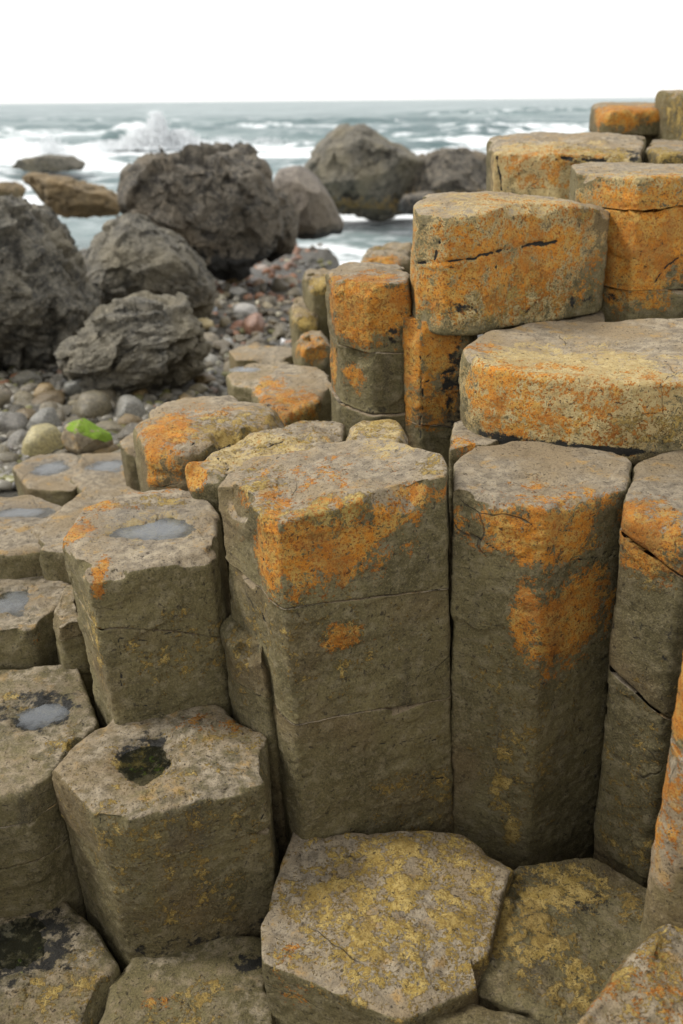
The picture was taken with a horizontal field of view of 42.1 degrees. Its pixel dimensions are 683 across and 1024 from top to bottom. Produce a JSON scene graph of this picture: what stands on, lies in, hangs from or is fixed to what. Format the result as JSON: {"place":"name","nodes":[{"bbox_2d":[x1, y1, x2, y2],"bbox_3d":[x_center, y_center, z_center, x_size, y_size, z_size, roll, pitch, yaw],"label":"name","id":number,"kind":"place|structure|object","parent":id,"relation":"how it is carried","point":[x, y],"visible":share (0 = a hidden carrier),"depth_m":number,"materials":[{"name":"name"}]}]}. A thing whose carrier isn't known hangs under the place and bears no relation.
{"place":"outdoors","nodes":[
{"label":"outdoors","id":0,"kind":"place"},
{"bbox_2d":[0,247,482,496],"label":"ground","id":1,"kind":"structure","parent":0,"point":[326,255],"depth_m":10.06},
{"bbox_2d":[0,411,28,434],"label":"cobble","id":2,"kind":"object","parent":1,"relation":"on","point":[10,421],"visible":0.56,"depth_m":4.62,"materials":[{"name":"stone"}]},
{"bbox_2d":[13,397,31,406],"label":"cobble","id":3,"kind":"object","parent":1,"relation":"on","point":[23,401],"visible":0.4,"depth_m":5.14,"materials":[{"name":"stone"}]},
{"bbox_2d":[13,391,33,399],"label":"cobble","id":4,"kind":"object","parent":1,"relation":"on","point":[25,394],"visible":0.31,"depth_m":5.24,"materials":[{"name":"stone"}]},
{"bbox_2d":[21,423,64,456],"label":"cobble","id":5,"kind":"object","parent":1,"relation":"on","point":[43,439],"visible":0.59,"depth_m":4.21,"materials":[{"name":"stone"}]},
{"bbox_2d":[12,453,79,505],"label":"basalt rock","id":6,"kind":"object","parent":1,"relation":"on","point":[47,477],"visible":0.18,"depth_m":3.68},
{"bbox_2d":[32,390,64,404],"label":"cobble","id":7,"kind":"object","parent":1,"relation":"on","point":[57,396],"visible":0.54,"depth_m":5.18,"materials":[{"name":"stone"}]},
{"bbox_2d":[39,401,58,409],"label":"cobble","id":8,"kind":"object","parent":1,"relation":"on","point":[51,404],"visible":0.32,"depth_m":4.99,"materials":[{"name":"stone"}]},
{"bbox_2d":[0,193,100,371],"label":"boulder","id":9,"kind":"object","parent":1,"relation":"on","point":[50,295],"visible":0.94,"depth_m":5.90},
{"bbox_2d":[63,378,82,396],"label":"cobble","id":10,"kind":"object","parent":1,"relation":"on","point":[71,387],"visible":0.28,"depth_m":5.38,"materials":[{"name":"stone"}]},
{"bbox_2d":[53,585,99,728],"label":"basalt rock","id":11,"kind":"object","parent":1,"relation":"on","point":[71,647],"visible":0.12,"depth_m":2.32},
{"bbox_2d":[31,486,140,584],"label":"basalt rock","id":12,"kind":"object","parent":1,"relation":"on","point":[50,533],"visible":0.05,"depth_m":2.65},
{"bbox_2d":[72,390,111,418],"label":"cobble","id":13,"kind":"object","parent":1,"relation":"on","point":[92,404],"visible":0.62,"depth_m":4.85,"materials":[{"name":"stone"}]},
{"bbox_2d":[70,452,125,494],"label":"basalt rock","id":14,"kind":"object","parent":1,"relation":"on","point":[99,471],"visible":0.12,"depth_m":3.66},
{"bbox_2d":[97,389,116,397],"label":"cobble","id":15,"kind":"object","parent":1,"relation":"on","point":[111,393],"visible":0.3,"depth_m":5.22,"materials":[{"name":"stone"}]},
{"bbox_2d":[119,433,140,490],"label":"basalt rock","id":16,"kind":"object","parent":1,"relation":"on","point":[128,452],"visible":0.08,"depth_m":3.36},
{"bbox_2d":[130,389,147,395],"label":"cobble","id":17,"kind":"object","parent":1,"relation":"on","point":[142,392],"visible":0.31,"depth_m":5.31,"materials":[{"name":"stone"}]},
{"bbox_2d":[83,212,216,317],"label":"boulder","id":18,"kind":"object","parent":1,"relation":"on","point":[127,254],"visible":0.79,"depth_m":7.36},
{"bbox_2d":[0,242,331,491],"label":"shingle","id":19,"kind":"object","parent":1,"relation":"on","point":[150,399],"visible":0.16,"depth_m":5.83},
{"bbox_2d":[0,390,10,407],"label":"cobble","id":20,"kind":"object","parent":19,"relation":"on","point":[5,397],"visible":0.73,"depth_m":5.14,"materials":[{"name":"stone"}]},
{"bbox_2d":[0,452,19,462],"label":"cobble","id":21,"kind":"object","parent":19,"relation":"on","point":[7,457],"visible":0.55,"depth_m":4.10,"materials":[{"name":"stone"}]},
{"bbox_2d":[7,429,26,446],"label":"cobble","id":22,"kind":"object","parent":19,"relation":"on","point":[17,437],"visible":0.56,"depth_m":4.39,"materials":[{"name":"stone"}]},
{"bbox_2d":[9,404,25,411],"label":"cobble","id":23,"kind":"object","parent":19,"relation":"on","point":[14,407],"visible":0.34,"depth_m":4.99,"materials":[{"name":"stone"}]},
{"bbox_2d":[16,408,35,419],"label":"cobble","id":24,"kind":"object","parent":19,"relation":"on","point":[28,413],"visible":0.41,"depth_m":4.83,"materials":[{"name":"stone"}]},
{"bbox_2d":[14,370,41,384],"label":"cobble","id":25,"kind":"object","parent":19,"relation":"on","point":[24,376],"visible":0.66,"depth_m":5.71,"materials":[{"name":"stone"}]},
{"bbox_2d":[19,383,38,392],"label":"cobble","id":26,"kind":"object","parent":19,"relation":"on","point":[29,387],"visible":0.45,"depth_m":5.43,"materials":[{"name":"stone"}]},
{"bbox_2d":[26,407,61,429],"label":"cobble","id":27,"kind":"object","parent":19,"relation":"on","point":[48,415],"visible":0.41,"depth_m":4.62,"materials":[{"name":"stone"}]},
{"bbox_2d":[33,383,55,395],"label":"cobble","id":28,"kind":"object","parent":19,"relation":"on","point":[41,387],"visible":0.37,"depth_m":5.33,"materials":[{"name":"stone"}]},
{"bbox_2d":[56,410,64,421],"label":"cobble","id":29,"kind":"object","parent":19,"relation":"on","point":[61,414],"visible":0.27,"depth_m":4.81,"materials":[{"name":"stone"}]},
{"bbox_2d":[56,405,72,416],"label":"cobble","id":30,"kind":"object","parent":19,"relation":"on","point":[67,409],"visible":0.48,"depth_m":4.95,"materials":[{"name":"stone"}]},
{"bbox_2d":[61,418,112,454],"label":"rock","id":31,"kind":"object","parent":19,"relation":"on","point":[82,436],"visible":0.95,"depth_m":4.13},
{"bbox_2d":[91,444,118,453],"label":"cobble","id":32,"kind":"object","parent":19,"relation":"on","point":[112,448],"visible":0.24,"depth_m":4.21,"materials":[{"name":"stone"}]},
{"bbox_2d":[95,420,122,431],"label":"cobble","id":33,"kind":"object","parent":19,"relation":"on","point":[108,425],"visible":0.5,"depth_m":4.56,"materials":[{"name":"stone"}]},
{"bbox_2d":[115,422,138,439],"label":"cobble","id":34,"kind":"object","parent":19,"relation":"on","point":[125,431],"visible":0.27,"depth_m":4.43,"materials":[{"name":"stone"}]},
{"bbox_2d":[114,395,145,417],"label":"cobble","id":35,"kind":"object","parent":19,"relation":"on","point":[130,404],"visible":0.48,"depth_m":4.86,"materials":[{"name":"stone"}]},
{"bbox_2d":[118,413,142,424],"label":"cobble","id":36,"kind":"object","parent":19,"relation":"on","point":[125,419],"visible":0.56,"depth_m":4.69,"materials":[{"name":"stone"}]},
{"bbox_2d":[189,383,208,394],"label":"cobble","id":37,"kind":"object","parent":19,"relation":"on","point":[200,388],"visible":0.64,"depth_m":5.42,"materials":[{"name":"stone"}]},
{"bbox_2d":[260,296,276,305],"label":"cobble","id":38,"kind":"object","parent":19,"relation":"on","point":[272,300],"visible":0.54,"depth_m":8.93,"materials":[{"name":"stone"}]},
{"bbox_2d":[116,142,284,281],"bbox_3d":[-1.546,-3.379,9.987,1.840,1.465,1.850,-1,25,0],"label":"boulder","id":39,"kind":"object","parent":1,"relation":"on","point":[216,205],"visible":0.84,"depth_m":9.36,"materials":[{"name":"stone"}]},
{"bbox_2d":[193,373,215,383],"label":"cobble","id":40,"kind":"object","parent":1,"relation":"on","point":[205,378],"visible":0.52,"depth_m":5.64,"materials":[{"name":"stone"}]},
{"bbox_2d":[198,318,214,329],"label":"cobble","id":41,"kind":"object","parent":1,"relation":"on","point":[207,323],"visible":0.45,"depth_m":7.63,"materials":[{"name":"stone"}]},
{"bbox_2d":[204,361,215,368],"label":"cobble","id":42,"kind":"object","parent":1,"relation":"on","point":[208,364],"visible":0.58,"depth_m":6.13,"materials":[{"name":"stone"}]},
{"bbox_2d":[203,354,217,362],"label":"cobble","id":43,"kind":"object","parent":1,"relation":"on","point":[211,357],"visible":0.3,"depth_m":6.25,"materials":[{"name":"stone"}]},
{"bbox_2d":[204,332,218,342],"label":"cobble","id":44,"kind":"object","parent":1,"relation":"on","point":[211,337],"visible":0.45,"depth_m":7.09,"materials":[{"name":"stone"}]},
{"bbox_2d":[212,339,232,351],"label":"cobble","id":45,"kind":"object","parent":1,"relation":"on","point":[218,345],"visible":0.73,"depth_m":6.79,"materials":[{"name":"stone"}]},
{"bbox_2d":[219,317,231,326],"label":"cobble","id":46,"kind":"object","parent":1,"relation":"on","point":[224,321],"visible":0.68,"depth_m":7.84,"materials":[{"name":"stone"}]},
{"bbox_2d":[220,347,230,356],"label":"cobble","id":47,"kind":"object","parent":1,"relation":"on","point":[223,350],"visible":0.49,"depth_m":6.49,"materials":[{"name":"stone"}]},
{"bbox_2d":[223,361,229,371],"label":"cobble","id":48,"kind":"object","parent":1,"relation":"on","point":[226,367],"visible":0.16,"depth_m":5.99,"materials":[{"name":"stone"}]},
{"bbox_2d":[220,278,242,287],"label":"cobble","id":49,"kind":"object","parent":1,"relation":"on","point":[230,281],"visible":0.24,"depth_m":10.59,"materials":[{"name":"stone"}]},
{"bbox_2d":[229,286,247,297],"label":"cobble","id":50,"kind":"object","parent":1,"relation":"on","point":[241,291],"visible":0.77,"depth_m":9.81,"materials":[{"name":"stone"}]},
{"bbox_2d":[234,334,248,343],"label":"cobble","id":51,"kind":"object","parent":1,"relation":"on","point":[239,338],"visible":0.62,"depth_m":7.06,"materials":[{"name":"stone"}]},
{"bbox_2d":[233,303,257,316],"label":"cobble","id":52,"kind":"object","parent":1,"relation":"on","point":[245,309],"visible":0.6,"depth_m":8.39,"materials":[{"name":"stone"}]},
{"bbox_2d":[242,313,264,335],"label":"cobble","id":53,"kind":"object","parent":1,"relation":"on","point":[253,322],"visible":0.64,"depth_m":7.47,"materials":[{"name":"stone"}]},
{"bbox_2d":[220,614,287,864],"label":"basalt rock","id":54,"kind":"object","parent":1,"relation":"on","point":[250,691],"visible":0.22,"depth_m":2.02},
{"bbox_2d":[247,336,265,343],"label":"cobble","id":55,"kind":"object","parent":1,"relation":"on","point":[258,339],"visible":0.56,"depth_m":6.91,"materials":[{"name":"stone"}]},
{"bbox_2d":[251,278,264,286],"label":"cobble","id":56,"kind":"object","parent":1,"relation":"on","point":[256,281],"visible":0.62,"depth_m":10.65,"materials":[{"name":"stone"}]},
{"bbox_2d":[226,362,290,402],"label":"basalt rock","id":57,"kind":"object","parent":1,"relation":"on","point":[243,381],"visible":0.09,"depth_m":3.75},
{"bbox_2d":[229,345,293,372],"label":"basalt rock","id":58,"kind":"object","parent":1,"relation":"on","point":[240,357],"visible":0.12,"depth_m":4.70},
{"bbox_2d":[256,284,266,293],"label":"cobble","id":59,"kind":"object","parent":1,"relation":"on","point":[262,288],"visible":0.66,"depth_m":10.12,"materials":[{"name":"stone"}]},
{"bbox_2d":[185,420,346,594],"bbox_3d":[-0.164,0.354,2.662,0.571,1.220,0.282,-16,29,-30],"label":"basalt rock","id":60,"kind":"object","parent":1,"relation":"on","point":[207,476],"visible":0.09,"depth_m":2.40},
{"bbox_2d":[272,326,287,338],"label":"cobble","id":61,"kind":"object","parent":1,"relation":"on","point":[279,332],"visible":0.98,"depth_m":7.35,"materials":[{"name":"stone"}]},
{"bbox_2d":[270,277,289,291],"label":"cobble","id":62,"kind":"object","parent":1,"relation":"on","point":[278,284],"visible":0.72,"depth_m":10.27,"materials":[{"name":"stone"}]},
{"bbox_2d":[266,187,299,262],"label":"boulder","id":63,"kind":"object","parent":1,"relation":"on","point":[290,214],"visible":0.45,"depth_m":10.05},
{"bbox_2d":[280,276,297,285],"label":"cobble","id":64,"kind":"object","parent":1,"relation":"on","point":[289,280],"visible":0.56,"depth_m":10.63,"materials":[{"name":"stone"}]},
{"bbox_2d":[287,287,302,297],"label":"cobble","id":65,"kind":"object","parent":1,"relation":"on","point":[295,292],"visible":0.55,"depth_m":9.53,"materials":[{"name":"stone"}]},
{"bbox_2d":[289,296,320,361],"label":"basalt rock","id":66,"kind":"object","parent":1,"relation":"on","point":[303,319],"visible":0.12,"depth_m":4.27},
{"bbox_2d":[273,165,343,239],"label":"boulder","id":67,"kind":"object","parent":1,"relation":"on","point":[313,202],"visible":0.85,"depth_m":11.15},
{"bbox_2d":[293,330,330,380],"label":"basalt rock","id":68,"kind":"object","parent":1,"relation":"on","point":[312,348],"visible":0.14,"depth_m":3.72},
{"bbox_2d":[302,268,329,342],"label":"basalt rock","id":69,"kind":"object","parent":1,"relation":"on","point":[314,285],"visible":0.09,"depth_m":4.33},
{"bbox_2d":[325,262,411,436],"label":"basalt rock","id":70,"kind":"object","parent":1,"relation":"on","point":[369,306],"visible":0.49,"depth_m":2.57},
{"bbox_2d":[360,249,410,274],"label":"basalt rock","id":71,"kind":"object","parent":1,"relation":"on","point":[401,257],"visible":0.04,"depth_m":4.57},
{"bbox_2d":[366,242,411,252],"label":"basalt rock","id":72,"kind":"object","parent":1,"relation":"on","point":[392,246],"visible":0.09,"depth_m":5.29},
{"bbox_2d":[402,315,477,558],"bbox_3d":[0.316,-0.037,2.809,0.277,1.197,0.264,-1,25,0],"label":"basalt rock","id":73,"kind":"object","parent":1,"relation":"on","point":[431,385],"visible":0.28,"depth_m":2.53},
{"bbox_2d":[483,310,604,334],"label":"basalt rock","id":74,"kind":"object","parent":1,"relation":"on","point":[598,316],"visible":0.04,"depth_m":2.64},
{"bbox_2d":[410,191,609,335],"bbox_3d":[0.474,-0.786,2.675,0.767,0.347,0.464,-17,29,-31],"label":"basalt rock","id":75,"kind":"object","parent":74,"relation":"on","point":[482,262],"visible":0.94,"depth_m":2.44,"materials":[{"name":"stone"}]},
{"bbox_2d":[486,132,645,199],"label":"basalt rock","id":76,"kind":"object","parent":1,"relation":"on","point":[537,163],"visible":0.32,"depth_m":3.34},
{"bbox_2d":[643,136,651,160],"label":"basalt rock","id":77,"kind":"object","parent":1,"relation":"on","point":[648,140],"visible":0.01,"depth_m":4.29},
{"bbox_2d":[589,102,659,135],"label":"basalt rock","id":78,"kind":"object","parent":77,"relation":"on","point":[634,118],"visible":0.69,"depth_m":4.16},
{"bbox_2d":[644,139,682,163],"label":"basalt rock","id":79,"kind":"object","parent":1,"relation":"on","point":[662,151],"visible":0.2,"depth_m":3.28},
{"bbox_2d":[0,98,654,264],"bbox_3d":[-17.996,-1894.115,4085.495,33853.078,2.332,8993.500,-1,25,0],"label":"sea","id":80,"kind":"structure","parent":0,"point":[417,127],"depth_m":69.38,"materials":[{"name":"liquid"}]},
{"bbox_2d":[0,181,26,197],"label":"rock","id":81,"kind":"object","parent":80,"relation":"in","point":[16,189],"visible":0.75,"depth_m":17.71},
{"bbox_2d":[11,154,85,171],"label":"rock","id":82,"kind":"object","parent":80,"relation":"in","point":[50,162],"visible":1,"depth_m":27.52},
{"bbox_2d":[22,172,119,218],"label":"boulder","id":83,"kind":"object","parent":80,"relation":"on","point":[65,196],"visible":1,"depth_m":15.76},
{"bbox_2d":[26,111,296,152],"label":"sea spray","id":84,"kind":"object","parent":80,"relation":"on","point":[155,135],"visible":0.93,"depth_m":41.79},
{"bbox_2d":[304,123,423,221],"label":"boulder","id":85,"kind":"object","parent":80,"relation":"in","point":[363,170],"visible":0.93,"depth_m":17.24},
{"bbox_2d":[399,191,435,214],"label":"rock","id":86,"kind":"object","parent":80,"relation":"in","point":[407,202],"visible":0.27,"depth_m":15.94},
{"bbox_2d":[404,147,486,194],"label":"boulder","id":87,"kind":"object","parent":80,"relation":"in","point":[459,169],"visible":0.57,"depth_m":17.29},
{"bbox_2d":[0,0,682,103],"label":"sky","id":88,"kind":"structure","parent":0,"point":[52,51],"materials":[{"name":"white"}]},
{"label":"rock ground","id":89,"kind":"structure","parent":0,"visible":0},
{"bbox_2d":[0,495,61,579],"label":"basalt rock","id":90,"kind":"object","parent":89,"relation":"on","point":[22,517],"visible":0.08,"depth_m":2.65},
{"bbox_2d":[0,576,69,669],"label":"basalt rock","id":91,"kind":"object","parent":89,"relation":"on","point":[28,605],"visible":0.15,"depth_m":2.39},
{"bbox_2d":[0,664,98,919],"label":"basalt rock","id":92,"kind":"object","parent":89,"relation":"on","point":[48,721],"visible":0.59,"depth_m":2.04,"materials":[{"name":"stone"}]},
{"bbox_2d":[0,902,120,1023],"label":"basalt rock","id":93,"kind":"object","parent":89,"relation":"on","point":[59,964],"visible":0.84,"depth_m":1.92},
{"bbox_2d":[54,290,212,397],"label":"boulder","id":94,"kind":"object","parent":89,"relation":"on","point":[140,340],"visible":0.93,"depth_m":5.18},
{"bbox_2d":[62,488,232,727],"bbox_3d":[-0.433,0.594,2.363,0.424,1.242,0.486,-1,25,0],"label":"basalt rock","id":95,"kind":"object","parent":89,"relation":"on","point":[147,571],"visible":0.62,"depth_m":2.03,"materials":[{"name":"stone"}]},
{"bbox_2d":[52,705,279,972],"bbox_3d":[-0.377,0.983,2.178,0.504,1.012,0.372,-10,26,-19],"label":"basalt rock","id":96,"kind":"object","parent":89,"relation":"on","point":[168,819],"visible":0.79,"depth_m":1.92,"materials":[{"name":"stone"}]},
{"bbox_2d":[98,935,275,1023],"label":"basalt rock","id":97,"kind":"object","parent":89,"relation":"on","point":[219,980],"visible":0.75,"depth_m":1.89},
{"bbox_2d":[133,395,284,491],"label":"basalt rock","id":98,"kind":"object","parent":89,"relation":"on","point":[172,439],"visible":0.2,"depth_m":2.53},
{"bbox_2d":[250,364,331,425],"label":"basalt rock","id":99,"kind":"object","parent":89,"relation":"on","point":[289,394],"visible":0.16,"depth_m":3.08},
{"bbox_2d":[218,438,453,844],"bbox_3d":[0.025,0.576,2.228,0.552,1.540,0.406,-9,26,-17],"label":"basalt rock","id":100,"kind":"object","parent":89,"relation":"on","point":[337,556],"visible":0.69,"depth_m":1.92,"materials":[{"name":"stone"}]},
{"bbox_2d":[346,419,408,444],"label":"basalt rock","id":101,"kind":"object","parent":89,"relation":"on","point":[387,429],"visible":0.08,"depth_m":2.19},
{"bbox_2d":[261,830,513,1023],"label":"basalt rock","id":102,"kind":"object","parent":89,"relation":"on","point":[396,927],"visible":0.94,"depth_m":1.84,"materials":[{"name":"stone"}]},
{"bbox_2d":[449,420,498,623],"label":"basalt rock","id":103,"kind":"object","parent":89,"relation":"on","point":[464,440],"visible":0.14,"depth_m":2.13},
{"bbox_2d":[428,1004,541,1023],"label":"basalt rock","id":104,"kind":"object","parent":89,"relation":"on","point":[473,1014],"visible":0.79,"depth_m":1.70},
{"bbox_2d":[450,441,631,869],"bbox_3d":[0.484,0.594,2.253,0.491,1.519,0.395,-1,25,0],"label":"basalt rock","id":105,"kind":"object","parent":89,"relation":"on","point":[535,527],"visible":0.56,"depth_m":1.96,"materials":[{"name":"stone"}]},
{"bbox_2d":[477,858,646,1023],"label":"basalt rock","id":106,"kind":"object","parent":89,"relation":"on","point":[566,940],"visible":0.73,"depth_m":1.86,"materials":[{"name":"stone"}]},
{"bbox_2d":[569,162,682,321],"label":"basalt rock","id":107,"kind":"object","parent":89,"relation":"on","point":[642,203],"visible":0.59,"depth_m":2.61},
{"bbox_2d":[576,924,682,1023],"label":"basalt rock","id":108,"kind":"object","parent":89,"relation":"on","point":[644,985],"visible":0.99,"depth_m":1.50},
{"bbox_2d":[593,450,682,887],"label":"basalt rock","id":109,"kind":"object","parent":89,"relation":"on","point":[645,654],"visible":0.7,"depth_m":1.85,"materials":[{"name":"stone"}]},
{"bbox_2d":[639,661,682,941],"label":"basalt rock","id":110,"kind":"object","parent":89,"relation":"on","point":[663,905],"visible":0.59,"depth_m":1.56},
{"bbox_2d":[652,90,682,140],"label":"basalt rock","id":111,"kind":"object","parent":89,"relation":"on","point":[669,105],"visible":0.16,"depth_m":4.06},
{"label":"basalt rock","id":112,"kind":"object","parent":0,"visible":0},
{"bbox_2d":[458,318,682,466],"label":"basalt rock","id":113,"kind":"object","parent":112,"relation":"on","point":[616,388],"visible":0.93,"depth_m":2.08,"materials":[{"name":"stone"}]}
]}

